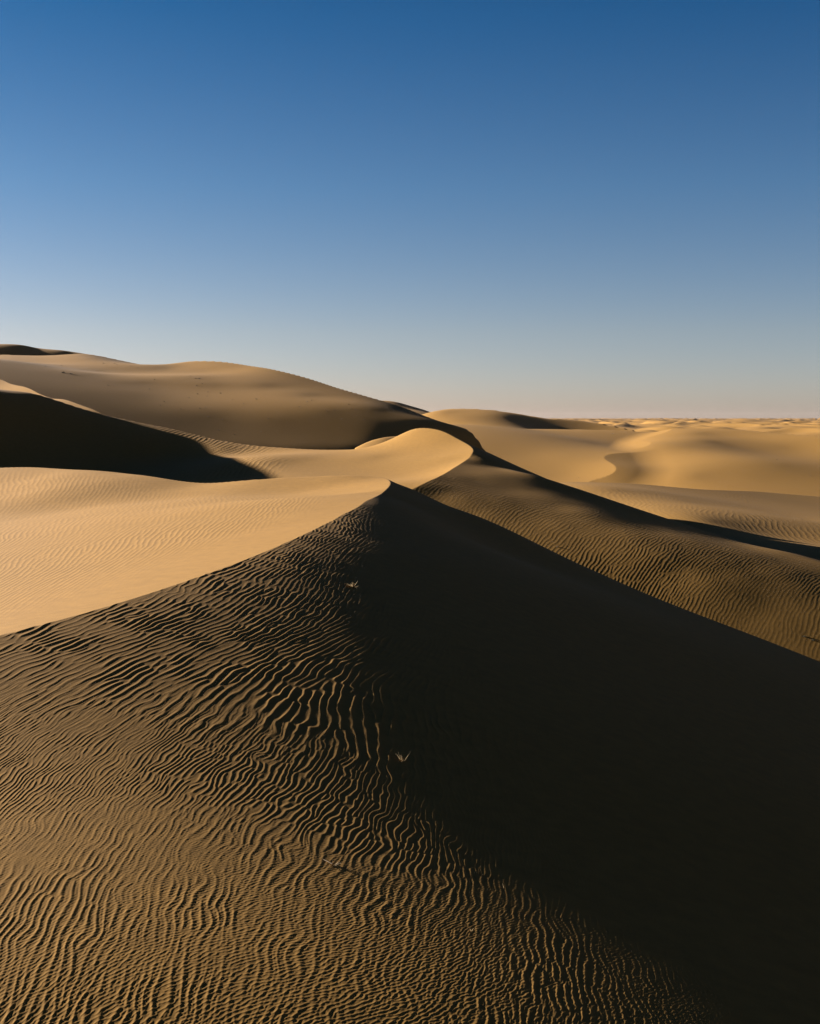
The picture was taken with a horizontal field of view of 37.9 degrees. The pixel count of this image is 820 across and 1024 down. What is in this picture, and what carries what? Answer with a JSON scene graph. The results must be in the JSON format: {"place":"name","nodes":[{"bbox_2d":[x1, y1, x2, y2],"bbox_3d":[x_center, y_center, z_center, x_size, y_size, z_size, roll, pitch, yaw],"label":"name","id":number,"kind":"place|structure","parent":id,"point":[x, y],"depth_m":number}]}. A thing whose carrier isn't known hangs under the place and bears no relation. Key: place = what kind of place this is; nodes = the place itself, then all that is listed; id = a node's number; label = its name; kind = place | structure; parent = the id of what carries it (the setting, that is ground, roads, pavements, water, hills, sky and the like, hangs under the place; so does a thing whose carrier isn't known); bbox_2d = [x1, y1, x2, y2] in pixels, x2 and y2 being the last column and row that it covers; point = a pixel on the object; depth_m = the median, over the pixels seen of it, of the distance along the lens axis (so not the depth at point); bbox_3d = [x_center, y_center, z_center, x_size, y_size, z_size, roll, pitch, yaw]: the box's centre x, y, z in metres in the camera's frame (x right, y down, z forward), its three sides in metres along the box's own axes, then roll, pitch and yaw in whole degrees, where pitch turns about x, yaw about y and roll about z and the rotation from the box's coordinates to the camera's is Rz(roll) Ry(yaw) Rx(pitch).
{"place":"outdoors","nodes":[
{"label":"outdoors","id":0,"kind":"place"},
{"bbox_2d":[0,344,82,355],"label":"sand dune","id":1,"kind":"structure","parent":0,"point":[11,349],"depth_m":573.61},
{"bbox_2d":[0,379,103,414],"bbox_3d":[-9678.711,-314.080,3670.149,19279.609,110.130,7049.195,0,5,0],"label":"sand dune","id":2,"kind":"structure","parent":0,"point":[5,385],"depth_m":283.66},
{"bbox_2d":[0,354,484,450],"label":"sand dune","id":3,"kind":"structure","parent":0,"point":[135,392],"depth_m":365.62},
{"bbox_2d":[355,436,395,448],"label":"sand dune","id":4,"kind":"structure","parent":0,"point":[374,442],"depth_m":193.17},
{"bbox_2d":[384,401,428,414],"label":"sand dune","id":5,"kind":"structure","parent":0,"point":[417,410],"depth_m":1200.52},
{"bbox_2d":[0,467,819,1023],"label":"sand dune","id":6,"kind":"structure","parent":0,"point":[224,707],"depth_m":23.84},
{"bbox_2d":[0,389,819,661],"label":"sand dune","id":7,"kind":"structure","parent":0,"point":[770,595],"depth_m":134.50},
{"bbox_2d":[0,0,819,418],"label":"sky","id":8,"kind":"structure","parent":0,"point":[557,209]},
{"bbox_2d":[422,409,633,430],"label":"sand dune","id":9,"kind":"structure","parent":0,"point":[482,417],"depth_m":884.78},
{"bbox_2d":[451,424,654,483],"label":"sand dune","id":10,"kind":"structure","parent":0,"point":[569,455],"depth_m":509.95},
{"bbox_2d":[546,418,819,435],"bbox_3d":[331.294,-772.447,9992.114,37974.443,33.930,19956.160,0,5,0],"label":"desert plain","id":11,"kind":"structure","parent":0,"point":[804,426],"depth_m":2247.32},
{"bbox_2d":[559,482,819,559],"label":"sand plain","id":12,"kind":"structure","parent":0,"point":[790,523],"depth_m":219.76},
{"bbox_2d":[620,428,819,496],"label":"sand dune","id":13,"kind":"structure","parent":0,"point":[720,459],"depth_m":488.62}
]}

